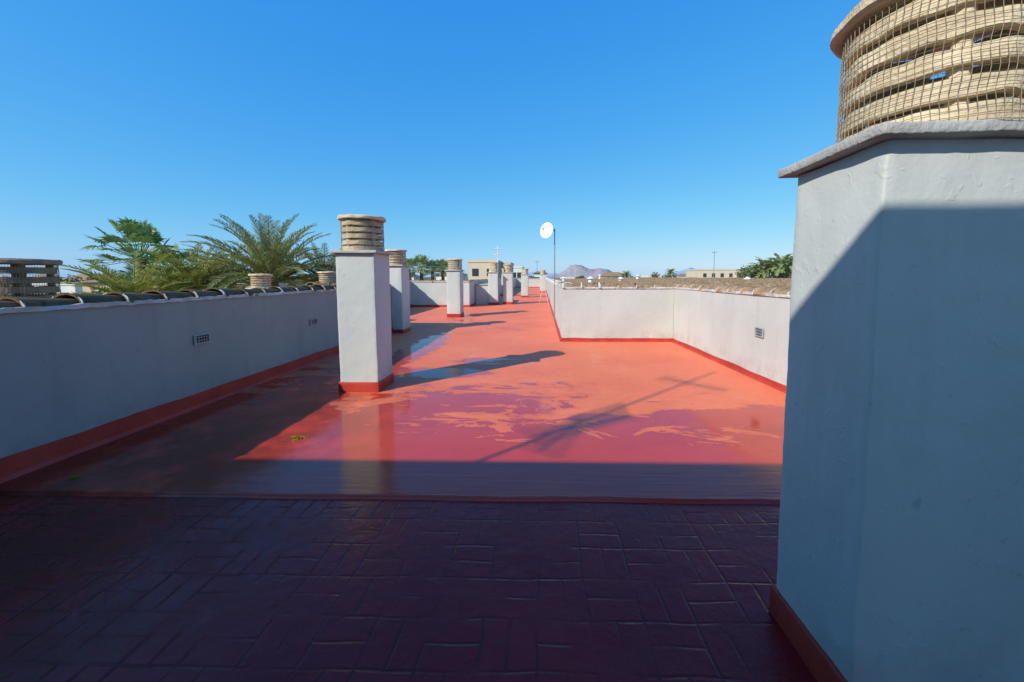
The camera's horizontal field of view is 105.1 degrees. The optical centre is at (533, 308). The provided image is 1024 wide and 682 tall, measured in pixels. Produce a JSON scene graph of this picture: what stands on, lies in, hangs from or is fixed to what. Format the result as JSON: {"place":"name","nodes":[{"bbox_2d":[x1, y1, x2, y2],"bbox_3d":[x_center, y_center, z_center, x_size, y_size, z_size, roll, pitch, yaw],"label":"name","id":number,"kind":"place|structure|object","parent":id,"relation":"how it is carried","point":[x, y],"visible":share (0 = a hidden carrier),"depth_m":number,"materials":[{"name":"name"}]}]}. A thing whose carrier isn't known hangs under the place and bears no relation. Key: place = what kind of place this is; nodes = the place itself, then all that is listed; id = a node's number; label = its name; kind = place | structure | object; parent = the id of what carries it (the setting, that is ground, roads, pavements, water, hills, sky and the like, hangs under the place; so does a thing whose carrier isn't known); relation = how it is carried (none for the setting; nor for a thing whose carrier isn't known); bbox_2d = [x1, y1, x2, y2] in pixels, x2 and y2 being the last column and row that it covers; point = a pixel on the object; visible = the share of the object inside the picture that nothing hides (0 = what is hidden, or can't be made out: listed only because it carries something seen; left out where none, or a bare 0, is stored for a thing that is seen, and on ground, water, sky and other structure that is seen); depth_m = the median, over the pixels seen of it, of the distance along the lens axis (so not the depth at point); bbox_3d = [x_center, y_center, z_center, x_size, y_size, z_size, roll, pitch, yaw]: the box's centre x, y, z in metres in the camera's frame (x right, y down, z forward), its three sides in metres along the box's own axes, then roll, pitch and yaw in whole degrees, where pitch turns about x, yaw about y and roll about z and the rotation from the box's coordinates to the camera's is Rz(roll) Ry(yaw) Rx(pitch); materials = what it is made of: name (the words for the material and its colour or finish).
{"place":"outdoors","nodes":[
{"label":"outdoors","id":0,"kind":"place"},
{"bbox_2d":[34,285,82,293],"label":"walls","id":1,"kind":"structure","parent":0,"point":[67,288],"depth_m":51.27,"materials":[{"name":"white paint"}]},
{"bbox_2d":[32,282,81,284],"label":"roof parapet","id":2,"kind":"structure","parent":1,"relation":"on","point":[56,284],"depth_m":51.17,"materials":[{"name":"white paint"}]},
{"bbox_2d":[62,273,109,279],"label":"roof","id":3,"kind":"structure","parent":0,"point":[83,276],"depth_m":181.18,"materials":[{"name":"ceramic"}]},
{"bbox_2d":[238,280,303,286],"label":"walls","id":4,"kind":"structure","parent":0,"point":[282,284],"depth_m":74.65,"materials":[{"name":"beige paint"}]},
{"bbox_2d":[8,277,559,294],"bbox_3d":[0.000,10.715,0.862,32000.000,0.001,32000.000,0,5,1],"label":"ground","id":5,"kind":"structure","parent":0,"point":[423,278],"depth_m":2516.84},
{"bbox_2d":[0,285,102,294],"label":"garden trees","id":6,"kind":"object","parent":5,"relation":"on","point":[44,293],"depth_m":37.88,"materials":[{"name":"green plant"}]},
{"bbox_2d":[44,250,216,293],"bbox_3d":[-15.807,3.579,15.553,4.402,11.870,4.681,0,5,1],"label":"date palm tree","id":7,"kind":"object","parent":5,"relation":"on","point":[118,285],"visible":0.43,"depth_m":14.89,"materials":[{"name":"green plant"}]},
{"bbox_2d":[75,217,196,280],"bbox_3d":[-19.412,2.386,19.529,4.323,13.612,4.098,0,5,1],"label":"fan palm tree","id":8,"kind":"object","parent":5,"relation":"on","point":[144,232],"visible":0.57,"depth_m":18.62,"materials":[{"name":"green plant"}]},
{"bbox_2d":[82,282,204,292],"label":"walls","id":9,"kind":"structure","parent":5,"relation":"on","point":[86,289],"depth_m":42.95,"materials":[{"name":"white paint"}]},
{"bbox_2d":[80,276,176,281],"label":"roof","id":10,"kind":"structure","parent":9,"relation":"on","point":[99,281],"depth_m":42.99,"materials":[{"name":"ceramic"}]},
{"bbox_2d":[124,242,199,290],"bbox_3d":[-19.891,2.647,21.736,3.288,12.736,3.398,0,5,1],"label":"fan palm tree","id":11,"kind":"object","parent":5,"relation":"on","point":[175,249],"visible":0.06,"depth_m":21.02,"materials":[{"name":"green plant"}]},
{"bbox_2d":[125,242,249,290],"bbox_3d":[-14.919,3.249,17.677,4.597,12.187,4.501,0,5,1],"label":"date palm tree","id":12,"kind":"object","parent":5,"relation":"on","point":[203,268],"visible":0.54,"depth_m":16.77,"materials":[{"name":"green plant"}]},
{"bbox_2d":[164,241,285,288],"bbox_3d":[-17.333,2.508,22.693,5.606,12.860,5.849,0,5,1],"label":"date palm tree","id":13,"kind":"object","parent":5,"relation":"on","point":[227,266],"visible":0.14,"depth_m":21.70,"materials":[{"name":"green plant"}]},
{"bbox_2d":[175,212,336,288],"bbox_3d":[-12.238,2.344,18.601,7.025,13.844,6.883,3,6,36],"label":"date palm tree","id":14,"kind":"object","parent":5,"relation":"on","point":[267,256],"visible":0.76,"depth_m":17.40,"materials":[{"name":"green plant"}]},
{"bbox_2d":[2,274,533,287],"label":"distant trees","id":15,"kind":"object","parent":5,"relation":"on","point":[72,280],"visible":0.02,"depth_m":107.89,"materials":[{"name":"green plant"}]},
{"bbox_2d":[278,242,335,286],"bbox_3d":[-10.660,2.792,20.680,4.450,12.617,4.568,-4,6,-44],"label":"date palm tree","id":16,"kind":"object","parent":5,"relation":"on","point":[331,268],"visible":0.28,"depth_m":19.47,"materials":[{"name":"green plant"}]},
{"bbox_2d":[404,257,419,279],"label":"fan palm tree","id":17,"kind":"object","parent":5,"relation":"on","point":[408,263],"visible":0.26,"depth_m":47.71,"materials":[{"name":"green plant"}]},
{"bbox_2d":[409,254,435,279],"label":"fan palm tree","id":18,"kind":"object","parent":5,"relation":"on","point":[421,259],"visible":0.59,"depth_m":45.70,"materials":[{"name":"green plant"}]},
{"bbox_2d":[423,260,439,279],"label":"fan palm tree","id":19,"kind":"object","parent":5,"relation":"on","point":[432,265],"visible":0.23,"depth_m":49.66,"materials":[{"name":"green plant"}]},
{"bbox_2d":[430,259,455,279],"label":"fan palm tree","id":20,"kind":"object","parent":5,"relation":"on","point":[440,264],"visible":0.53,"depth_m":46.58,"materials":[{"name":"green plant"}]},
{"bbox_2d":[597,276,627,277],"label":"walls","id":21,"kind":"structure","parent":5,"relation":"on","point":[608,276],"depth_m":188.68,"materials":[{"name":"beige paint"}]},
{"bbox_2d":[601,272,622,275],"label":"roof","id":22,"kind":"structure","parent":21,"relation":"on","point":[611,273],"depth_m":191.47,"materials":[{"name":"ceramic"}]},
{"bbox_2d":[575,272,670,278],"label":"distant trees","id":23,"kind":"object","parent":5,"relation":"on","point":[651,275],"visible":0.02,"depth_m":145.95,"materials":[{"name":"green plant"}]},
{"bbox_2d":[665,268,677,277],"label":"date palm tree","id":24,"kind":"object","parent":5,"relation":"on","point":[670,272],"visible":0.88,"depth_m":147.78,"materials":[{"name":"green plant"}]},
{"bbox_2d":[738,264,768,277],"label":"date palm tree","id":25,"kind":"object","parent":5,"relation":"on","point":[750,269],"visible":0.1,"depth_m":68.79,"materials":[{"name":"green plant"}]},
{"bbox_2d":[735,266,787,277],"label":"garden trees","id":26,"kind":"object","parent":5,"relation":"on","point":[748,271],"visible":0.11,"depth_m":61.20,"materials":[{"name":"green plant"}]},
{"bbox_2d":[747,256,780,277],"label":"date palm tree","id":27,"kind":"object","parent":5,"relation":"on","point":[762,265],"visible":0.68,"depth_m":60.39,"materials":[{"name":"green plant"}]},
{"bbox_2d":[763,253,792,277],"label":"date palm tree","id":28,"kind":"object","parent":5,"relation":"on","point":[780,267],"visible":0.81,"depth_m":58.43,"materials":[{"name":"green plant"}]},
{"bbox_2d":[782,256,792,277],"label":"date palm tree","id":29,"kind":"object","parent":5,"relation":"on","point":[790,272],"visible":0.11,"depth_m":64.46,"materials":[{"name":"green plant"}]},
{"bbox_2d":[0,495,817,681],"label":"paving","id":30,"kind":"structure","parent":0,"point":[154,589],"depth_m":1.90,"materials":[{"name":"red tile"}]},
{"bbox_2d":[770,0,1023,681],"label":"roof chimney","id":31,"kind":"object","parent":30,"relation":"on","point":[901,547],"visible":1,"depth_m":1.29,"materials":[{"name":"paint"}]},
{"bbox_2d":[436,275,466,279],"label":"walls","id":32,"kind":"structure","parent":0,"point":[439,278],"depth_m":75.19,"materials":[{"name":"white paint"}]},
{"bbox_2d":[468,262,500,279],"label":"walls","id":33,"kind":"structure","parent":0,"point":[482,267],"depth_m":59.91,"materials":[{"name":"beige paint"}]},
{"bbox_2d":[472,269,488,275],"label":"windows","id":34,"kind":"structure","parent":33,"relation":"attached to","point":[475,272],"depth_m":59.92,"materials":[{"name":"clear glass"}]},
{"bbox_2d":[467,260,501,263],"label":"roof parapet","id":35,"kind":"structure","parent":33,"relation":"on","point":[498,261],"depth_m":59.70,"materials":[{"name":"white paint"}]},
{"bbox_2d":[0,0,1012,276],"label":"sky","id":36,"kind":"structure","parent":0,"point":[651,136],"materials":[{"name":"blue"}]},
{"bbox_2d":[513,268,522,277],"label":"walls","id":37,"kind":"structure","parent":0,"point":[516,270],"depth_m":84.71,"materials":[{"name":"white paint"}]},
{"bbox_2d":[513,272,521,277],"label":"windows","id":38,"kind":"structure","parent":37,"relation":"attached to","point":[518,275],"depth_m":84.76,"materials":[{"name":"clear glass"}]},
{"bbox_2d":[524,272,556,276],"bbox_3d":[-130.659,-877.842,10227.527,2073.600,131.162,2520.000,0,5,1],"label":"hill","id":39,"kind":"structure","parent":0,"point":[531,274],"depth_m":9549.33,"materials":[{"name":"blue"}]},
{"bbox_2d":[534,273,546,277],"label":"walls","id":40,"kind":"structure","parent":0,"point":[536,274],"depth_m":94.66,"materials":[{"name":"white paint"}]},
{"bbox_2d":[547,264,611,277],"bbox_3d":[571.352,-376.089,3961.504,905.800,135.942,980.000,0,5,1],"label":"hill","id":41,"kind":"structure","parent":0,"point":[575,270],"depth_m":3660.56,"materials":[{"name":"grey stone"}]},
{"bbox_2d":[555,277,791,286],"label":"tile field","id":42,"kind":"structure","parent":0,"point":[743,282],"depth_m":15.08,"materials":[{"name":"tile"}]},
{"bbox_2d":[672,267,694,274],"bbox_3d":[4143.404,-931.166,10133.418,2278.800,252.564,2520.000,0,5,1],"label":"hill","id":43,"kind":"structure","parent":0,"point":[682,271],"depth_m":9665.25,"materials":[{"name":"blue"}]},
{"bbox_2d":[686,270,739,277],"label":"walls","id":44,"kind":"structure","parent":0,"point":[696,273],"depth_m":118.45,"materials":[{"name":"beige paint"}]},
{"bbox_2d":[686,269,737,270],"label":"roof parapet","id":45,"kind":"structure","parent":44,"relation":"on","point":[711,269],"depth_m":118.25,"materials":[{"name":"white paint"}]},
{"bbox_2d":[703,273,740,276],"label":"windows","id":46,"kind":"structure","parent":44,"relation":"attached to","point":[721,275],"depth_m":118.39,"materials":[{"name":"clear glass"}]},
{"bbox_2d":[745,285,790,288],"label":"tile field","id":47,"kind":"structure","parent":0,"point":[788,286],"depth_m":8.57,"materials":[{"name":"tile"}]},
{"bbox_3d":[-5.131,-0.023,11.321,2.268,1.270,0.254,0,5,1],"label":"wall","id":48,"kind":"object","parent":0,"visible":0},
{"bbox_3d":[-5.165,-0.655,11.265,2.200,0.047,0.300,0,5,1],"label":"mortar bed","id":49,"kind":"object","parent":48,"relation":"on","visible":0},
{"bbox_2d":[313,282,336,284],"bbox_3d":[-5.179,-0.702,11.265,2.252,0.128,0.342,0,5,1],"label":"tile coping","id":50,"kind":"object","parent":49,"relation":"on","point":[328,283],"visible":0.16,"depth_m":11.19,"materials":[{"name":"tile"}]},
{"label":"back slope","id":51,"kind":"object","parent":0,"visible":0},
{"bbox_3d":[10.438,-1.516,20.731,0.300,0.048,50.000,0,5,1],"label":"mortar bed","id":52,"kind":"object","parent":51,"relation":"on","visible":0},
{"bbox_2d":[630,277,790,278],"bbox_3d":[10.437,-1.569,20.742,0.351,0.136,50.050,0,5,1],"label":"tile coping","id":53,"kind":"object","parent":52,"relation":"on","point":[694,277],"visible":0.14,"depth_m":28.84,"materials":[{"name":"tile"}]},
{"bbox_3d":[2.483,3.733,23.428,20.000,10.200,64.200,0,5,1],"label":"apartment block","id":54,"kind":"object","parent":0,"visible":0},
{"bbox_2d":[0,288,785,503],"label":"floor","id":55,"kind":"structure","parent":54,"relation":"on","point":[518,397],"depth_m":3.81,"materials":[{"name":"red paint"}]},
{"bbox_2d":[0,258,62,297],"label":"roof vent","id":56,"kind":"object","parent":55,"relation":"on","point":[18,269],"visible":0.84,"depth_m":3.88,"materials":[{"name":"concrete"}]},
{"bbox_2d":[68,475,80,479],"bbox_3d":[-3.442,1.264,2.930,0.083,0.011,0.062,0,5,1],"label":"moss clump","id":57,"kind":"object","parent":55,"relation":"on","point":[71,477],"visible":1,"depth_m":2.93,"materials":[{"name":"green plant"}]},
{"bbox_2d":[0,287,392,457],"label":"wall","id":58,"kind":"structure","parent":55,"relation":"on","point":[64,373],"depth_m":3.81,"materials":[{"name":"paint"}]},
{"bbox_2d":[0,286,391,313],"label":"mortar bed","id":59,"kind":"object","parent":58,"relation":"on","point":[49,308],"visible":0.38,"depth_m":3.73,"materials":[{"name":"grey concrete"}]},
{"bbox_2d":[0,284,390,309],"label":"tile coping","id":60,"kind":"object","parent":59,"relation":"on","point":[59,299],"visible":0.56,"depth_m":3.89,"materials":[{"name":"tile"}]},
{"bbox_2d":[0,327,393,483],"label":"baseboard","id":61,"kind":"object","parent":58,"relation":"attached to","point":[13,466],"visible":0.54,"depth_m":3.80,"materials":[{"name":"red paint"}]},
{"bbox_2d":[193,333,209,344],"bbox_3d":[-3.871,0.354,4.575,0.014,0.110,0.210,0,5,1],"label":"wall vent grille","id":62,"kind":"object","parent":58,"relation":"attached to","point":[201,338],"depth_m":4.57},
{"bbox_2d":[310,318,317,325],"bbox_3d":[-3.824,0.234,6.822,0.014,0.110,0.210,0,5,1],"label":"wall vent grille","id":63,"kind":"object","parent":58,"relation":"attached to","point":[314,321],"depth_m":6.82,"materials":[{"name":"grey metal"}]},
{"bbox_2d":[245,274,272,288],"bbox_3d":[-7.185,-0.136,10.374,0.534,1.567,0.535,0,5,1],"label":"roof vent","id":64,"kind":"object","parent":55,"relation":"on","point":[263,281],"visible":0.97,"depth_m":10.17,"materials":[{"name":"concrete"}]},
{"bbox_2d":[289,436,309,440],"bbox_3d":[-2.198,1.202,3.647,0.191,0.018,0.121,0,5,1],"label":"moss clump","id":65,"kind":"object","parent":55,"relation":"on","point":[297,438],"visible":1,"depth_m":3.65,"materials":[{"name":"green plant"}]},
{"bbox_2d":[317,271,335,282],"bbox_3d":[-6.204,-0.285,11.847,0.532,1.668,0.530,0,5,1],"label":"roof vent","id":66,"kind":"object","parent":55,"relation":"on","point":[331,275],"visible":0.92,"depth_m":11.64,"materials":[{"name":"concrete"}]},
{"bbox_2d":[309,282,411,304],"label":"wall","id":67,"kind":"structure","parent":55,"relation":"on","point":[409,290],"depth_m":19.41,"materials":[{"name":"white paint"}]},
{"bbox_3d":[-6.298,-0.988,15.406,0.300,0.048,8.400,0,5,1],"label":"mortar bed","id":68,"kind":"object","parent":67,"relation":"on","visible":0},
{"bbox_2d":[306,280,410,285],"bbox_3d":[-6.299,-1.038,15.417,0.347,0.131,8.450,0,5,1],"label":"tile coping","id":69,"kind":"object","parent":68,"relation":"on","point":[309,283],"visible":0.06,"depth_m":11.34,"materials":[{"name":"tile"}]},
{"bbox_2d":[329,214,393,391],"bbox_3d":[-2.270,-0.055,5.281,0.606,2.328,0.606,0,5,1],"label":"roof chimney","id":70,"kind":"object","parent":55,"relation":"on","point":[363,304],"visible":0.99,"depth_m":5.07,"materials":[{"name":"paint"}]},
{"bbox_2d":[0,489,780,501],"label":"joint bead","id":71,"kind":"object","parent":55,"relation":"on","point":[403,495],"visible":0.81,"depth_m":2.70,"materials":[{"name":"red paint"}]},
{"bbox_2d":[384,249,410,332],"bbox_3d":[-3.728,-0.459,10.679,0.605,2.269,0.704,0,5,1],"label":"roof chimney","id":72,"kind":"object","parent":55,"relation":"on","point":[399,277],"visible":0.69,"depth_m":10.43,"materials":[{"name":"paint"}]},
{"bbox_2d":[411,282,469,306],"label":"wall","id":73,"kind":"structure","parent":55,"relation":"on","point":[428,293],"depth_m":19.51,"materials":[{"name":"white paint"}]},
{"bbox_2d":[412,305,468,306],"bbox_3d":[-4.643,-0.124,19.547,2.900,0.111,0.075,0,5,1],"label":"baseboard","id":74,"kind":"object","parent":73,"relation":"attached to","point":[434,305],"visible":0.65,"depth_m":19.54,"materials":[{"name":"red paint"}]},
{"bbox_3d":[-4.690,-1.323,19.579,3.000,0.047,0.299,0,5,1],"label":"mortar bed","id":75,"kind":"object","parent":73,"relation":"on","visible":0},
{"bbox_2d":[410,280,470,281],"bbox_3d":[-4.672,-1.380,19.576,3.045,0.145,0.348,0,5,1],"label":"tile coping","id":76,"kind":"object","parent":75,"relation":"on","point":[436,280],"visible":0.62,"depth_m":19.49,"materials":[{"name":"tile"}]},
{"bbox_2d":[445,259,464,316],"bbox_3d":[-2.959,-0.761,14.802,0.606,2.212,0.702,0,5,1],"label":"roof chimney","id":77,"kind":"object","parent":55,"relation":"on","point":[455,302],"visible":0.99,"depth_m":14.54,"materials":[{"name":"paint"}]},
{"bbox_2d":[475,283,487,304],"bbox_3d":[-2.676,-0.870,22.664,0.940,1.100,3.300,0,5,1],"label":"roof service hut","id":78,"kind":"object","parent":55,"relation":"on","point":[481,294],"visible":0.71,"depth_m":21.07,"materials":[{"name":"white paint"}]},
{"bbox_2d":[470,279,515,306],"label":"wall","id":79,"kind":"structure","parent":55,"relation":"on","point":[472,292],"depth_m":20.98,"materials":[{"name":"white paint"}]},
{"bbox_3d":[-2.937,-2.751,37.319,0.300,0.048,35.300,0,5,1],"label":"mortar bed","id":80,"kind":"object","parent":79,"relation":"on","visible":0},
{"bbox_2d":[471,278,515,281],"bbox_3d":[-2.936,-2.803,37.329,0.348,0.136,35.351,0,5,1],"label":"tile coping","id":81,"kind":"object","parent":80,"relation":"on","point":[473,280],"visible":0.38,"depth_m":23.26,"materials":[{"name":"tile"}]},
{"bbox_2d":[487,263,499,304],"bbox_3d":[-2.155,-1.317,21.213,0.625,2.290,0.706,0,5,1],"label":"roof chimney","id":82,"kind":"object","parent":55,"relation":"on","point":[493,286],"visible":0.94,"depth_m":20.94,"materials":[{"name":"white paint"}]},
{"bbox_2d":[501,268,504,295],"bbox_3d":[-2.252,-2.054,30.988,0.624,2.190,0.706,0,5,1],"label":"roof chimney","id":83,"kind":"object","parent":55,"relation":"on","point":[502,282],"visible":0.25,"depth_m":30.71,"materials":[{"name":"paint"}]},
{"bbox_2d":[502,264,513,303],"bbox_3d":[-1.399,-1.308,21.599,0.624,2.211,0.706,0,5,1],"label":"roof chimney","id":84,"kind":"object","parent":55,"relation":"on","point":[507,286],"visible":0.94,"depth_m":21.32,"materials":[{"name":"paint"}]},
{"bbox_2d":[520,269,528,296],"bbox_3d":[-0.642,-1.865,28.963,0.625,2.140,0.707,0,5,1],"label":"roof chimney","id":85,"kind":"object","parent":55,"relation":"on","point":[524,286],"visible":0.91,"depth_m":28.69,"materials":[{"name":"paint"}]},
{"bbox_2d":[516,279,539,286],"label":"wall","id":86,"kind":"structure","parent":55,"relation":"on","point":[533,282],"depth_m":54.92,"materials":[{"name":"white paint"}]},
{"bbox_2d":[540,270,545,291],"bbox_3d":[0.896,-2.610,37.903,0.625,2.190,0.700,0,5,1],"label":"roof chimney","id":87,"kind":"object","parent":55,"relation":"on","point":[542,280],"visible":0.91,"depth_m":37.61,"materials":[{"name":"paint"}]},
{"bbox_2d":[540,222,554,318],"bbox_3d":[0.481,-1.242,13.367,0.520,3.333,0.379,0,5,1],"label":"satellite dish","id":88,"kind":"object","parent":55,"relation":"on","point":[546,230],"visible":1,"depth_m":13.39,"materials":[{"name":"metal"}]},
{"bbox_2d":[545,280,561,333],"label":"wall","id":89,"kind":"structure","parent":55,"relation":"on","point":[558,294],"depth_m":12.49,"materials":[{"name":"white paint"}]},
{"bbox_2d":[546,291,561,339],"bbox_3d":[1.134,-1.121,32.047,0.075,0.094,45.900,0,5,1],"label":"baseboard","id":90,"kind":"object","parent":89,"relation":"attached to","point":[558,330],"visible":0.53,"depth_m":12.49,"materials":[{"name":"red paint"}]},
{"bbox_3d":[1.273,-2.327,32.047,0.300,0.048,45.700,0,5,1],"label":"mortar bed","id":91,"kind":"object","parent":89,"relation":"on","visible":0},
{"bbox_2d":[546,278,571,286],"bbox_3d":[1.274,-2.388,32.053,0.385,0.155,45.757,0,5,1],"label":"tile coping","id":92,"kind":"object","parent":91,"relation":"on","point":[558,283],"visible":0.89,"depth_m":11.86,"materials":[{"name":"tile"}]},
{"bbox_2d":[561,288,673,337],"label":"wall","id":93,"kind":"structure","parent":55,"relation":"on","point":[618,313],"depth_m":9.05,"materials":[{"name":"white paint"}]},
{"bbox_2d":[561,338,672,341],"bbox_3d":[1.929,0.727,9.092,2.580,0.094,0.075,0,5,1],"label":"baseboard","id":94,"kind":"object","parent":93,"relation":"attached to","point":[616,339],"visible":0.99,"depth_m":9.08,"materials":[{"name":"red paint"}]},
{"bbox_2d":[564,287,672,288],"bbox_3d":[1.942,-0.482,9.122,2.500,0.048,0.300,0,5,1],"label":"mortar bed","id":95,"kind":"object","parent":93,"relation":"on","point":[617,288],"visible":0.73,"depth_m":8.98,"materials":[{"name":"grey concrete"}]},
{"bbox_2d":[562,282,673,287],"bbox_3d":[1.944,-0.539,9.126,2.576,0.143,0.367,0,5,1],"label":"tile coping","id":96,"kind":"object","parent":95,"relation":"on","point":[619,285],"visible":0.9,"depth_m":9.02,"materials":[{"name":"tile"}]},
{"bbox_2d":[673,288,790,384],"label":"wall","id":97,"kind":"structure","parent":55,"relation":"on","point":[721,325],"depth_m":6.26,"materials":[{"name":"paint"}]},
{"bbox_2d":[672,338,785,392],"bbox_3d":[3.339,1.291,2.066,0.075,0.095,14.063,0,5,-1],"label":"baseboard","id":98,"kind":"object","parent":97,"relation":"attached to","point":[761,379],"visible":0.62,"depth_m":6.28,"materials":[{"name":"red paint"}]},
{"bbox_2d":[673,287,790,297],"bbox_3d":[3.466,0.083,2.066,0.300,0.048,14.260,0,5,-1],"label":"mortar bed","id":99,"kind":"object","parent":97,"relation":"on","point":[767,294],"visible":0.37,"depth_m":6.22,"materials":[{"name":"grey concrete"}]},
{"bbox_2d":[673,283,790,295],"bbox_3d":[3.466,0.032,2.044,0.346,0.138,14.304,0,5,-1],"label":"tile coping","id":100,"kind":"object","parent":99,"relation":"on","point":[761,290],"visible":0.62,"depth_m":6.31,"materials":[{"name":"tile"}]},
{"bbox_2d":[754,327,763,337],"bbox_3d":[3.267,0.346,5.679,0.014,0.130,0.210,0,5,1],"label":"wall vent grille","id":101,"kind":"object","parent":97,"relation":"attached to","point":[758,332],"depth_m":5.67,"materials":[{"name":"grey metal"}]}
]}

